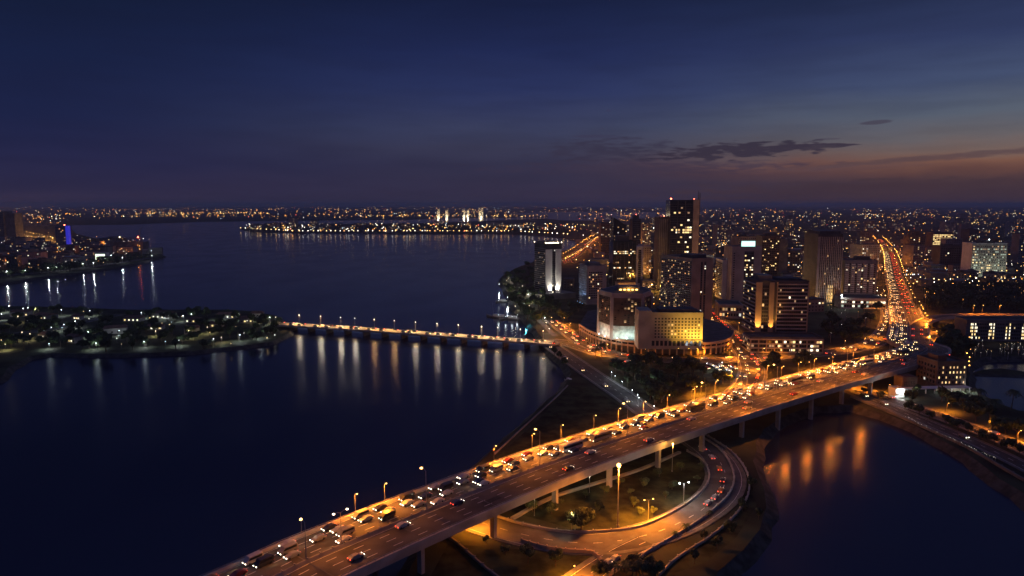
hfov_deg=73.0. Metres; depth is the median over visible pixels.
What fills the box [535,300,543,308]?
leafy tree
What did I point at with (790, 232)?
city block
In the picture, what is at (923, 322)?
flyover
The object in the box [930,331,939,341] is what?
apron
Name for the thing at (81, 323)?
leafy tree
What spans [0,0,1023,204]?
sky
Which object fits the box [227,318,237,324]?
leafy tree
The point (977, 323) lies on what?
window
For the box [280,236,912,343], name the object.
traffic
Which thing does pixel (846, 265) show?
window
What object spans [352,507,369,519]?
van
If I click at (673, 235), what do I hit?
window
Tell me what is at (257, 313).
island house
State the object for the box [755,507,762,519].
leafy tree
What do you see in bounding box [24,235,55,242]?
peninsula road
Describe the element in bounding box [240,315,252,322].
island house
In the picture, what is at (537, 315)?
leafy tree
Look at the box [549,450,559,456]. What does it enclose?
car
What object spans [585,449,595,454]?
car
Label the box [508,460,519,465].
car
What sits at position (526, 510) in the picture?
boundary wall
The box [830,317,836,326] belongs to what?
leafy tree
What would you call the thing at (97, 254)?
lit hall
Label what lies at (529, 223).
city block
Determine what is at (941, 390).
leafy tree
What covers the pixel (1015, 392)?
palm tree
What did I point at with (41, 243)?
city block
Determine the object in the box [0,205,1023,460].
city lights
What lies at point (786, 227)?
city block
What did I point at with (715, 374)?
leafy tree
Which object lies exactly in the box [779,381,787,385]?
van
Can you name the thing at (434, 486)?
car
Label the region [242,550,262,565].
van
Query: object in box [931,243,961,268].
dark block
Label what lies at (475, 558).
boundary wall
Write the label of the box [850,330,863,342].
leafy tree
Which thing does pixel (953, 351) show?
leafy tree
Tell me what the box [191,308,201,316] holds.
leafy tree
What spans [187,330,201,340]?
leafy tree
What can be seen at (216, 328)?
leafy tree
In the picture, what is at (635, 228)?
dark tower
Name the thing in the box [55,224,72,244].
blue lit tower
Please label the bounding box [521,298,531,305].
leafy tree
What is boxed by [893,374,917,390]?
riverside wing
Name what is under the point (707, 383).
leafy tree
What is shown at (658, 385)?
leafy tree
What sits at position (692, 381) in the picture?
leafy tree
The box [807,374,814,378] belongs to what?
van
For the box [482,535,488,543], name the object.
leafy tree
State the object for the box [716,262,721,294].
window
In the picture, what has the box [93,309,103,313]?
leafy tree
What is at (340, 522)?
street lamp
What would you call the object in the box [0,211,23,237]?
peninsula tower
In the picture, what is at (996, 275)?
city block
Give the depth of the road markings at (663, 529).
237.67 m
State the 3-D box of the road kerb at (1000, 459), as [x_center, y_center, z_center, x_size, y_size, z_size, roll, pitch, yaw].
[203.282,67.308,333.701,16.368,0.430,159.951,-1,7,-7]
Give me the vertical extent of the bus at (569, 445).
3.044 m
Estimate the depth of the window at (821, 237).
731.02 m
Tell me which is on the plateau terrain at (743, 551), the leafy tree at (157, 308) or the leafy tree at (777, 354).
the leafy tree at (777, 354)
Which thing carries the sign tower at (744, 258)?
on the plateau terrain at (743, 551)
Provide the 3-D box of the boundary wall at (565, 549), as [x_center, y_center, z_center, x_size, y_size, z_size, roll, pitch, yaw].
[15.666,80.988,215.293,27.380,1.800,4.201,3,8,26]
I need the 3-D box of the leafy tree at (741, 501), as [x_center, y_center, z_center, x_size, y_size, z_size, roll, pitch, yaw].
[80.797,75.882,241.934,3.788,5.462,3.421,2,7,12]
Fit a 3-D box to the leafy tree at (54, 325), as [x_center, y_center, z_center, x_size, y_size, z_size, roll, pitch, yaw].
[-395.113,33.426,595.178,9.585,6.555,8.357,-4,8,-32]
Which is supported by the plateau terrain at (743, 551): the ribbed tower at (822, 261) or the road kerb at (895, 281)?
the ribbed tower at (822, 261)
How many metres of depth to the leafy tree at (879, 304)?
691.52 m
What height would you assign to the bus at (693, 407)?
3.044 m
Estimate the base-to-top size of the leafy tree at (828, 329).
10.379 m
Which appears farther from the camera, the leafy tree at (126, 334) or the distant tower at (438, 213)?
the distant tower at (438, 213)
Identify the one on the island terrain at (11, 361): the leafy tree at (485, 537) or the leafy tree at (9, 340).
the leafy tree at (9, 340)
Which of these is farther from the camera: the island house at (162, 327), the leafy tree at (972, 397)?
the island house at (162, 327)
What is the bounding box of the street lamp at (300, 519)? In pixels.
[299,518,306,559]
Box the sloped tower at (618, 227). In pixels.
[610,217,625,239]
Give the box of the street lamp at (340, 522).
[332,508,347,543]
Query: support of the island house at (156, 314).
on the island terrain at (11, 361)
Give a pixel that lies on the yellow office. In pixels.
(933, 237)
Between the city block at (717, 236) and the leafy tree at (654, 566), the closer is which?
the leafy tree at (654, 566)
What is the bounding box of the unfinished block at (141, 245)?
[110,226,148,249]
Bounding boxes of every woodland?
[0,252,150,277]
[258,222,567,234]
[920,278,1023,311]
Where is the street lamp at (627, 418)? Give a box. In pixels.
[622,403,627,434]
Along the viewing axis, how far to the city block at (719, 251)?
1439.30 m
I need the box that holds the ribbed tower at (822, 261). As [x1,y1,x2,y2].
[802,230,843,305]
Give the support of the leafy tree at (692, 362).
on the lawn field at (635, 386)
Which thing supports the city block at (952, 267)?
on the plateau terrain at (743, 551)
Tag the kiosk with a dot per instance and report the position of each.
(896, 391)
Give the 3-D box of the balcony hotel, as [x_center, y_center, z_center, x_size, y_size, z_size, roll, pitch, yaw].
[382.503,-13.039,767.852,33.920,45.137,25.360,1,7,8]
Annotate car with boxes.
[228,568,246,575]
[279,539,295,546]
[283,550,300,559]
[310,533,325,542]
[321,523,336,531]
[330,525,343,533]
[335,535,351,543]
[347,552,364,561]
[358,514,372,522]
[373,503,387,511]
[381,506,395,511]
[395,521,409,528]
[400,499,413,506]
[411,500,425,507]
[418,492,431,499]
[428,483,439,490]
[430,497,444,504]
[440,489,452,496]
[450,499,463,505]
[456,478,468,485]
[457,473,469,479]
[473,477,484,483]
[475,471,487,477]
[477,479,489,485]
[502,457,513,463]
[507,465,518,471]
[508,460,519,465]
[521,451,532,456]
[523,455,533,460]
[538,450,548,455]
[543,444,553,449]
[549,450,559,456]
[562,465,573,470]
[565,437,574,441]
[569,447,579,452]
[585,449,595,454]
[603,558,612,564]
[610,554,620,561]
[612,430,621,434]
[617,421,626,425]
[620,424,629,428]
[639,425,648,429]
[644,417,653,421]
[644,437,653,441]
[703,500,712,505]
[711,494,718,499]
[717,487,723,492]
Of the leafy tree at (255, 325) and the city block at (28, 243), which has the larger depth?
the city block at (28, 243)
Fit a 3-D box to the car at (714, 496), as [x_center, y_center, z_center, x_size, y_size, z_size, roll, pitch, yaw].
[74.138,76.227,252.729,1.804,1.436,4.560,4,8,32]
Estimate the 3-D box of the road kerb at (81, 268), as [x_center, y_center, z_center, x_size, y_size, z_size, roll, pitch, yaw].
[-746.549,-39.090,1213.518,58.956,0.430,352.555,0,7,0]
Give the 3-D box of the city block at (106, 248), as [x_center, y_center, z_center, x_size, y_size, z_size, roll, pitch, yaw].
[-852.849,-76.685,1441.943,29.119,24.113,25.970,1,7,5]
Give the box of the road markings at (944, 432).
[844,391,1013,464]
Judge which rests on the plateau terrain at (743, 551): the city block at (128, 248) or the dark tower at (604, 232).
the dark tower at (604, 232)
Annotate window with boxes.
[535,250,554,292]
[613,244,635,282]
[638,250,640,282]
[661,259,705,317]
[671,205,691,253]
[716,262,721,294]
[743,282,807,331]
[762,239,778,275]
[788,253,798,269]
[818,237,842,301]
[845,265,874,292]
[913,247,924,265]
[972,246,1005,273]
[974,323,1023,338]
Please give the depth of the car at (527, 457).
261.16 m
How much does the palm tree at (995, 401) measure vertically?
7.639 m
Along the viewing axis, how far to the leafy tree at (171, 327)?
569.79 m
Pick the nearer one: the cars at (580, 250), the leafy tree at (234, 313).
the leafy tree at (234, 313)
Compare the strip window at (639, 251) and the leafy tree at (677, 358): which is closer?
the leafy tree at (677, 358)
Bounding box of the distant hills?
[0,207,1023,208]
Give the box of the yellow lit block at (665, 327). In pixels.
[634,306,703,348]
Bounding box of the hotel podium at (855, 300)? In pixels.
[834,293,886,308]
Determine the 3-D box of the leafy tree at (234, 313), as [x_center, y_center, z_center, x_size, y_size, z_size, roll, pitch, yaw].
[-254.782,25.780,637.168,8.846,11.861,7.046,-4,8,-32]
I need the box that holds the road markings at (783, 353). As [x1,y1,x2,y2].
[546,310,885,361]
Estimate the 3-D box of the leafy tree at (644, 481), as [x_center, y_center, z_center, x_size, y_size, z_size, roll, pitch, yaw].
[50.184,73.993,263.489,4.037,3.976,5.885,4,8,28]
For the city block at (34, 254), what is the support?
on the peninsula terrain at (45, 231)
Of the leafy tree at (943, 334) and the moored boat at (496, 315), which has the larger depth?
the moored boat at (496, 315)
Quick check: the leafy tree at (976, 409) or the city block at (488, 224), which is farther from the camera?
the city block at (488, 224)
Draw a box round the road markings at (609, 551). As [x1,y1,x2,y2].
[571,537,648,575]
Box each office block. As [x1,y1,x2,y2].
[577,261,606,304]
[742,273,809,331]
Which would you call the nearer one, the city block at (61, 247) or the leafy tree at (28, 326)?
the leafy tree at (28, 326)
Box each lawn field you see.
[431,544,590,575]
[495,386,629,458]
[511,443,704,529]
[602,362,735,408]
[646,475,755,575]
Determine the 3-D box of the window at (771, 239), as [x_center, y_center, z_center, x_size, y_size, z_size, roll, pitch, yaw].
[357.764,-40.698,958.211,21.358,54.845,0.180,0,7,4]
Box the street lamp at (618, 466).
[616,463,620,527]
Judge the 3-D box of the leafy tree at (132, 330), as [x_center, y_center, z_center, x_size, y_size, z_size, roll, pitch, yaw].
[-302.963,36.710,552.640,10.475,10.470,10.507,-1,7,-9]
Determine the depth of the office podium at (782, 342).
500.44 m
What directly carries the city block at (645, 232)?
on the plateau terrain at (743, 551)
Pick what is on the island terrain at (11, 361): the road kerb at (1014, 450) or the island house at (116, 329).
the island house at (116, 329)
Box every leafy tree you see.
[0,324,10,331]
[0,332,12,339]
[0,337,17,347]
[7,317,18,326]
[10,311,23,320]
[11,320,21,328]
[13,332,23,342]
[22,322,37,333]
[24,314,42,319]
[25,334,33,343]
[31,319,42,328]
[35,335,47,345]
[38,324,49,331]
[42,319,51,324]
[45,330,58,336]
[45,336,57,346]
[48,323,58,330]
[51,318,60,322]
[55,304,62,312]
[62,336,71,344]
[63,325,74,335]
[64,321,75,326]
[70,308,80,312]
[73,328,83,334]
[75,320,85,329]
[79,338,97,348]
[84,332,94,337]
[86,327,98,333]
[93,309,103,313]
[93,332,107,346]
[98,314,113,322]
[100,337,111,351]
[120,331,129,343]
[126,327,136,334]
[128,340,135,349]
[132,321,143,327]
[136,335,147,340]
[138,325,149,330]
[143,309,154,317]
[147,317,158,323]
[151,323,160,331]
[152,307,162,310]
[157,332,166,341]
[159,311,170,320]
[169,324,175,335]
[170,312,178,321]
[175,334,190,344]
[184,325,195,332]
[187,310,197,316]
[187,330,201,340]
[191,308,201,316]
[194,317,207,326]
[197,339,210,348]
[200,319,209,325]
[203,307,210,316]
[211,325,223,334]
[215,316,223,324]
[225,325,234,337]
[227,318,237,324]
[231,310,239,317]
[247,327,255,339]
[248,312,257,324]
[250,331,262,340]
[253,323,259,331]
[255,316,268,323]
[258,313,269,319]
[260,325,277,337]
[270,320,278,325]
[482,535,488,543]
[499,545,510,555]
[507,284,515,291]
[508,295,522,305]
[511,277,519,284]
[519,543,534,562]
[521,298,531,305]
[523,305,531,319]
[525,500,537,511]
[529,290,537,294]
[530,297,543,308]
[530,311,542,323]
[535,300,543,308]
[537,309,549,321]
[539,287,545,294]
[543,298,553,308]
[545,296,555,300]
[545,501,559,513]
[548,548,562,566]
[554,309,564,320]
[560,311,571,321]
[566,506,595,529]
[573,302,584,311]
[591,560,610,575]
[593,501,604,511]
[599,485,609,491]
[610,358,621,369]
[616,478,624,484]
[621,360,646,378]
[623,373,632,386]
[627,354,641,359]
[629,496,638,506]
[635,374,657,392]
[635,506,644,514]
[639,477,649,485]
[639,554,664,575]
[642,351,658,367]
[642,379,656,399]
[646,386,663,404]
[648,381,673,402]
[649,368,666,379]
[650,506,657,512]
[654,384,668,402]
[668,386,681,400]
[668,480,677,487]
[672,355,684,362]
[672,360,683,376]
[677,462,684,469]
[683,356,699,372]
[684,374,705,394]
[687,357,700,373]
[690,547,699,564]
[697,366,707,375]
[697,378,710,391]
[699,530,707,537]
[711,370,720,383]
[711,535,722,548]
[719,371,733,383]
[723,520,737,533]
[738,497,748,511]
[747,476,757,483]
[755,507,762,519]
[761,361,772,372]
[768,351,780,357]
[768,353,775,361]
[770,360,775,372]
[791,354,803,366]
[799,359,810,365]
[801,350,813,357]
[819,318,832,327]
[824,325,832,337]
[825,310,836,317]
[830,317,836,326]
[843,324,859,338]
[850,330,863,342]
[856,317,864,325]
[859,326,870,333]
[861,312,869,319]
[869,313,876,321]
[872,301,883,311]
[876,391,884,398]
[903,389,918,399]
[903,400,913,407]
[909,404,924,413]
[912,384,921,390]
[925,410,934,418]
[935,337,946,342]
[936,385,947,401]
[937,327,959,336]
[937,339,947,345]
[938,322,954,328]
[941,414,951,421]
[942,332,962,336]
[943,390,958,403]
[945,394,959,406]
[948,418,964,429]
[949,392,968,405]
[951,348,965,355]
[960,401,971,411]
[961,336,977,354]
[964,422,973,433]
[965,403,985,421]
[968,395,983,400]
[970,398,987,406]
[974,428,986,438]
[984,405,996,418]
[985,433,1000,444]
[988,417,1005,431]
[999,438,1017,450]
[1006,418,1023,436]
[1014,442,1023,455]
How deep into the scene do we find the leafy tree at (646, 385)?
380.13 m
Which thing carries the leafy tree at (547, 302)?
on the plateau terrain at (743, 551)
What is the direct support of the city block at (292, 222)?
on the plateau terrain at (743, 551)
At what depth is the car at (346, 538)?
197.67 m
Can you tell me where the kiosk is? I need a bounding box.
[888,386,904,396]
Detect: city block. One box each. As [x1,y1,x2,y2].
[0,254,6,263]
[3,250,16,253]
[3,256,31,264]
[5,244,27,249]
[6,237,25,243]
[6,254,21,266]
[17,242,29,247]
[20,248,38,252]
[21,251,47,258]
[23,240,35,245]
[28,257,54,270]
[33,237,44,240]
[35,241,50,246]
[41,245,57,250]
[56,251,73,262]
[58,244,71,250]
[60,255,87,262]
[62,257,81,262]
[66,244,79,252]
[72,236,84,242]
[75,239,90,244]
[80,250,105,258]
[84,245,101,250]
[92,245,112,255]
[99,237,117,243]
[100,240,113,245]
[117,246,137,251]
[250,224,265,230]
[288,218,298,229]
[310,220,319,225]
[317,224,325,230]
[354,223,365,227]
[403,224,412,229]
[433,221,444,224]
[486,221,494,226]
[491,223,503,227]
[512,223,521,227]
[524,222,535,225]
[563,277,573,288]
[615,281,635,284]
[637,244,650,274]
[640,279,654,287]
[641,223,650,244]
[650,218,654,224]
[699,236,708,242]
[699,252,714,254]
[703,249,715,256]
[712,225,722,247]
[713,265,715,278]
[714,247,723,255]
[724,229,735,242]
[731,234,755,244]
[743,227,750,231]
[777,270,800,275]
[779,234,787,237]
[780,273,801,278]
[783,225,789,229]
[786,215,792,224]
[787,249,799,271]
[788,230,794,235]
[788,238,796,243]
[808,297,824,311]
[819,219,823,227]
[826,226,834,229]
[848,226,855,230]
[849,243,879,271]
[850,236,856,241]
[856,231,872,242]
[863,220,874,236]
[889,223,896,227]
[901,244,924,266]
[923,264,945,268]
[925,246,931,255]
[939,221,955,237]
[940,238,962,244]
[947,270,969,278]
[948,264,960,270]
[955,218,965,229]
[956,269,978,278]
[957,223,971,237]
[959,214,967,222]
[961,228,978,241]
[978,233,987,236]
[978,276,996,284]
[980,228,989,232]
[982,271,1006,281]
[983,238,1001,242]
[1004,220,1013,236]
[1010,233,1023,262]
[1014,218,1021,224]
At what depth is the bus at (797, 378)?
373.65 m
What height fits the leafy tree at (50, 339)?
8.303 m
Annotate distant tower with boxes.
[437,208,439,218]
[479,207,482,218]
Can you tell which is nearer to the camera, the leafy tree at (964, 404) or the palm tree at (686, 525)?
the palm tree at (686, 525)
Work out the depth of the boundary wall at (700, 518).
240.83 m
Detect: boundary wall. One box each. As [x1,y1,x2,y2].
[448,536,498,575]
[494,385,567,453]
[497,449,709,532]
[510,451,680,519]
[521,538,601,561]
[630,437,734,569]
[658,434,749,575]
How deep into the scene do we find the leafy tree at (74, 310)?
676.91 m
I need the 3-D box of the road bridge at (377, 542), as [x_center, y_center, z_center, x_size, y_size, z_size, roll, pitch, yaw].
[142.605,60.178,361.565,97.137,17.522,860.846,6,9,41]
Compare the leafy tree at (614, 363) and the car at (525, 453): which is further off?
the leafy tree at (614, 363)
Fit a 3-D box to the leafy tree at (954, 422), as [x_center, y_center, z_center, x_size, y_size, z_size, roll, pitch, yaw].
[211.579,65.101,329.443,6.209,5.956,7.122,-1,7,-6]
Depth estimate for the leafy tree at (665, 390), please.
370.78 m
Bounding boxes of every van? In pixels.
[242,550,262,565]
[253,553,273,568]
[277,541,297,555]
[336,524,354,537]
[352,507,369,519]
[378,508,395,520]
[399,490,414,501]
[438,481,452,490]
[476,463,489,472]
[489,463,502,472]
[633,414,644,420]
[654,411,664,417]
[666,408,676,414]
[708,400,717,405]
[729,394,738,399]
[733,387,742,392]
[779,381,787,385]
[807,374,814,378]
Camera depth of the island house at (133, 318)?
638.27 m
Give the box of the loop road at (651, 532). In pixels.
[468,437,741,551]
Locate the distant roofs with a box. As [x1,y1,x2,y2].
[5,206,1023,287]
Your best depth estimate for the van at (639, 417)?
308.77 m
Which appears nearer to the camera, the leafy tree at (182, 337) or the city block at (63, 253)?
the leafy tree at (182, 337)
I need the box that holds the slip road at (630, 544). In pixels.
[570,537,651,575]
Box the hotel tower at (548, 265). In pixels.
[525,240,575,299]
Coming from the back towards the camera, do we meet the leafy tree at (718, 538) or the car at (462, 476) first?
the car at (462, 476)
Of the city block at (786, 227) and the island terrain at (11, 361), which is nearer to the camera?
the island terrain at (11, 361)
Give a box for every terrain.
[0,205,705,224]
[0,225,165,285]
[0,306,293,382]
[239,205,1023,575]
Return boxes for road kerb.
[0,258,150,275]
[16,314,125,333]
[464,404,746,555]
[540,309,887,363]
[542,345,657,414]
[544,320,629,357]
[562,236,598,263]
[563,535,659,575]
[712,307,767,391]
[844,389,1023,472]
[849,385,1023,455]
[877,239,916,307]
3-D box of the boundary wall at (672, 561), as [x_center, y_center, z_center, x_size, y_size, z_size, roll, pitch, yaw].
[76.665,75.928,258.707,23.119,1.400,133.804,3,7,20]
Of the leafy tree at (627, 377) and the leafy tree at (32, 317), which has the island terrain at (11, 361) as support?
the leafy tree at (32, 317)
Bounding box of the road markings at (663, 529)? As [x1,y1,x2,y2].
[471,444,741,552]
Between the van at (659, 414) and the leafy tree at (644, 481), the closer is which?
the leafy tree at (644, 481)
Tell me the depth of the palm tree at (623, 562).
202.00 m
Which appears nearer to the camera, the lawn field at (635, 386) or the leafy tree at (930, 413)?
the leafy tree at (930, 413)
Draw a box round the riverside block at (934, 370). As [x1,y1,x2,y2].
[900,352,971,393]
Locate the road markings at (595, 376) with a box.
[546,347,651,407]
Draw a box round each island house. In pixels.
[9,309,32,316]
[32,312,57,319]
[66,333,82,343]
[71,313,83,319]
[103,324,127,333]
[123,315,145,321]
[147,323,164,329]
[151,310,173,318]
[183,325,199,334]
[186,316,201,322]
[207,321,223,327]
[215,312,237,318]
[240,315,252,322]
[250,311,263,316]
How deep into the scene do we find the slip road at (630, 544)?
212.45 m
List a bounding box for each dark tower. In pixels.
[599,222,610,254]
[629,215,640,244]
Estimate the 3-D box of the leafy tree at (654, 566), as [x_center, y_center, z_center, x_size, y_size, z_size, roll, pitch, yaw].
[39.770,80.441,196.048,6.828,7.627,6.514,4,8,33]
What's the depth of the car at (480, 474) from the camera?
244.86 m
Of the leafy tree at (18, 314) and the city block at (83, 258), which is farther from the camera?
the city block at (83, 258)
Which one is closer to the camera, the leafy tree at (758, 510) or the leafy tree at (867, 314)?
the leafy tree at (758, 510)
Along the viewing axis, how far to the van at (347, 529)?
201.65 m
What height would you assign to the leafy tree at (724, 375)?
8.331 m
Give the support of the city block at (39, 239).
on the peninsula terrain at (45, 231)
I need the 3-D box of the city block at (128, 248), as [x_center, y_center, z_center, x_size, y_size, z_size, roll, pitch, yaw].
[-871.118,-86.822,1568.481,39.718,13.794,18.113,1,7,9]
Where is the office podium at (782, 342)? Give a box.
[741,332,823,353]
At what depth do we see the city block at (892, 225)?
3185.81 m
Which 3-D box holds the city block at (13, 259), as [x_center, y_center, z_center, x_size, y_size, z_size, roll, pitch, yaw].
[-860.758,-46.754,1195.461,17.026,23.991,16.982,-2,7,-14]
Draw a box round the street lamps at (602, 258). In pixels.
[25,228,903,276]
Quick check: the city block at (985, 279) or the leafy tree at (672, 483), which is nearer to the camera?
the leafy tree at (672, 483)
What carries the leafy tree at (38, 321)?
on the island terrain at (11, 361)
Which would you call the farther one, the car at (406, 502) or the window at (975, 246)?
the window at (975, 246)
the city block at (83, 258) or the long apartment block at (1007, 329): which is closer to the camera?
the long apartment block at (1007, 329)
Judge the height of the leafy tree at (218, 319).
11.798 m
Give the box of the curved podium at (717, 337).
[579,310,734,354]
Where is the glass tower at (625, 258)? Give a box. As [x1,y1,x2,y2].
[609,235,642,285]
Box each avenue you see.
[546,320,628,357]
[712,309,764,390]
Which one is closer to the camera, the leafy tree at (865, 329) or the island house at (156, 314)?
the leafy tree at (865, 329)
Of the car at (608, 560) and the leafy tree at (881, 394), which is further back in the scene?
the leafy tree at (881, 394)
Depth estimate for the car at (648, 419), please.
308.08 m
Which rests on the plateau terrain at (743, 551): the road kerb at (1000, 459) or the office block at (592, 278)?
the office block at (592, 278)
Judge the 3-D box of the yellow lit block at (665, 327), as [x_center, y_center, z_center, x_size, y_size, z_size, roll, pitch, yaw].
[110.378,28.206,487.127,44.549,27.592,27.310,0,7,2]
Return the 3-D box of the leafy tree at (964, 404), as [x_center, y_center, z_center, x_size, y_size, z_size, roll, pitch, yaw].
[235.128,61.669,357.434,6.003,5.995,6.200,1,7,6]
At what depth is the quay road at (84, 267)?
1197.29 m
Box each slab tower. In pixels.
[659,253,713,319]
[715,258,726,299]
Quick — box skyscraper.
[653,190,699,288]
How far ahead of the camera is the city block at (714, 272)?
1002.54 m
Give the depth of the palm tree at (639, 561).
195.12 m
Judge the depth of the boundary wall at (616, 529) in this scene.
232.16 m
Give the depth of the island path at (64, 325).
610.17 m
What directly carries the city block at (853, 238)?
on the plateau terrain at (743, 551)
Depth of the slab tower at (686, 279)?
641.48 m
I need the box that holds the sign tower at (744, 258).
[724,240,761,300]
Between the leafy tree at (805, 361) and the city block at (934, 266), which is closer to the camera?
the leafy tree at (805, 361)
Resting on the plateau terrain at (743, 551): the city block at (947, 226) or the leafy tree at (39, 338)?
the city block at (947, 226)
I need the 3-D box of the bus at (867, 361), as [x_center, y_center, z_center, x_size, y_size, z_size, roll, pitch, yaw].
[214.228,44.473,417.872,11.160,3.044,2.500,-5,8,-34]
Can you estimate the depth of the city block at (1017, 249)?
1264.89 m
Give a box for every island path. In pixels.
[0,327,281,351]
[13,314,123,333]
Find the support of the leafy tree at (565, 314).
on the plateau terrain at (743, 551)
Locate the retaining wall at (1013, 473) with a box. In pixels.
[850,395,1023,481]
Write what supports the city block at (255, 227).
on the plateau terrain at (743, 551)
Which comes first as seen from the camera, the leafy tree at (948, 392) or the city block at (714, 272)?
the leafy tree at (948, 392)
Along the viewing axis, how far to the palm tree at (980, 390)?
360.44 m
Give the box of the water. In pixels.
[0,205,1023,575]
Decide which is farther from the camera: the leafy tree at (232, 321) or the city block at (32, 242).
the city block at (32, 242)
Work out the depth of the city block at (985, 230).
2539.14 m
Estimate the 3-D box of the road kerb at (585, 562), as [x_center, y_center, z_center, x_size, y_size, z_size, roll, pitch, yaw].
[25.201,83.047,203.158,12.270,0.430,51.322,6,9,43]
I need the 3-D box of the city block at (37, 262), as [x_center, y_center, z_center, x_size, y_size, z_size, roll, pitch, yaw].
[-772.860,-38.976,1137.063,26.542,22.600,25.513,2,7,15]
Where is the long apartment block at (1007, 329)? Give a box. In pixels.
[954,316,1023,341]
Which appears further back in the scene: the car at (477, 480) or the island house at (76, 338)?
the island house at (76, 338)
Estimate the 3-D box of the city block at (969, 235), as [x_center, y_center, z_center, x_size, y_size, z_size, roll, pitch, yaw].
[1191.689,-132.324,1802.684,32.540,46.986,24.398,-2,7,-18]
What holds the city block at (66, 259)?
on the peninsula terrain at (45, 231)
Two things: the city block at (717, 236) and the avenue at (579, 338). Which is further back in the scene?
the city block at (717, 236)
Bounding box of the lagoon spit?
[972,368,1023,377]
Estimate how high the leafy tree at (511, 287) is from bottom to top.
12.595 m
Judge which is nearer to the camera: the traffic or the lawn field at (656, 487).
the lawn field at (656, 487)
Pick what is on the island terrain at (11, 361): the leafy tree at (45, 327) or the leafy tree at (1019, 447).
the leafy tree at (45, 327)
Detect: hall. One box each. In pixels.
[95,252,109,259]
[715,300,742,318]
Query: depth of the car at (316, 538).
198.30 m
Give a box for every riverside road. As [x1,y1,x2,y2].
[844,389,1023,469]
[851,386,1023,452]
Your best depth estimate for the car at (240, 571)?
179.49 m
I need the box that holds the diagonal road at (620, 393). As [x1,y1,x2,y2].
[545,345,656,413]
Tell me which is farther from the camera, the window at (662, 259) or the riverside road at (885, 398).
the window at (662, 259)
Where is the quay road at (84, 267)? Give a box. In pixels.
[1,258,148,275]
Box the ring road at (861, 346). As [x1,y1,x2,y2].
[548,304,888,362]
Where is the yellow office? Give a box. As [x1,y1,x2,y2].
[925,231,952,246]
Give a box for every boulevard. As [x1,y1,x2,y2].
[562,237,598,263]
[878,239,913,307]
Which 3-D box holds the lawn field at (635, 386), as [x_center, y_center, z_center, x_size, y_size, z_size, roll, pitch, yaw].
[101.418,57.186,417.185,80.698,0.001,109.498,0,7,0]
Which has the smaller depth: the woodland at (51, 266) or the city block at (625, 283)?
the city block at (625, 283)
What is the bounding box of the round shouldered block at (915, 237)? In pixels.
[903,231,925,244]
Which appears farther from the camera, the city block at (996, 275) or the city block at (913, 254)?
the city block at (913, 254)
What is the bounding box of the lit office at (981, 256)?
[960,239,1007,276]
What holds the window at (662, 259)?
in the slab tower at (686, 279)
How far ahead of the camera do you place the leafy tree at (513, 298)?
731.60 m
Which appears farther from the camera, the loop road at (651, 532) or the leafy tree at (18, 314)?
the leafy tree at (18, 314)
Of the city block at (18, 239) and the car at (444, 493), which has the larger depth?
the city block at (18, 239)
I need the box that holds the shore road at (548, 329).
[510,276,557,335]
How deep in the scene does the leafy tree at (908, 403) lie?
359.31 m
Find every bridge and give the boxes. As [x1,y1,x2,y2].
[200,306,951,575]
[274,322,559,348]
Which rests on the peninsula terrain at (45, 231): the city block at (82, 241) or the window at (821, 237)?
the city block at (82, 241)
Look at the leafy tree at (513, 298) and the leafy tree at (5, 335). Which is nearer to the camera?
the leafy tree at (5, 335)
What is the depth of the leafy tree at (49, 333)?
549.43 m
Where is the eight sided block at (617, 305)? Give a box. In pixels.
[597,285,652,339]
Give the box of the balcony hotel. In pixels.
[840,256,877,294]
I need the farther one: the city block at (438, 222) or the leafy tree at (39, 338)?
the city block at (438, 222)
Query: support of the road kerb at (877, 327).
on the ring road at (861, 346)
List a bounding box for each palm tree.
[18,337,30,350]
[232,326,244,339]
[596,343,608,359]
[609,561,624,575]
[618,559,631,571]
[621,560,639,575]
[625,552,643,575]
[633,558,649,575]
[682,523,691,531]
[958,396,971,409]
[969,387,989,398]
[988,398,1004,412]
[1004,389,1023,409]
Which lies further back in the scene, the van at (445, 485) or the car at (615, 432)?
the car at (615, 432)
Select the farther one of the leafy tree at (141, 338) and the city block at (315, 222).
the city block at (315, 222)
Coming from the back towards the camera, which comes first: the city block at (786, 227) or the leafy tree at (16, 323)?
the city block at (786, 227)
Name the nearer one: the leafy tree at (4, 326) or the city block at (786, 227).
the leafy tree at (4, 326)
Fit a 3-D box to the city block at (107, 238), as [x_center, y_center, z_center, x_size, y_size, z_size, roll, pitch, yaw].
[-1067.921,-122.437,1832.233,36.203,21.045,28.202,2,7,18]
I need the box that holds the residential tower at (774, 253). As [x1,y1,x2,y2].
[756,233,787,275]
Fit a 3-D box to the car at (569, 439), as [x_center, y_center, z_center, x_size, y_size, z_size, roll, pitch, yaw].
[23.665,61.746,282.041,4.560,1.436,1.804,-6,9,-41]
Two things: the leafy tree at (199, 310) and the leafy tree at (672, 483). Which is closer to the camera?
the leafy tree at (672, 483)
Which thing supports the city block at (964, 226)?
on the plateau terrain at (743, 551)
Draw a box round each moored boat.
[486,313,504,317]
[501,315,520,319]
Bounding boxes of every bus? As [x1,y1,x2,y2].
[559,438,582,452]
[590,429,611,441]
[686,401,704,411]
[787,375,802,382]
[860,358,873,364]
[897,348,908,354]
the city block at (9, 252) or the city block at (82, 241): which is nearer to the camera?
the city block at (9, 252)
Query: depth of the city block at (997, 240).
1100.88 m
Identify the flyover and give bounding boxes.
[907,313,1023,327]

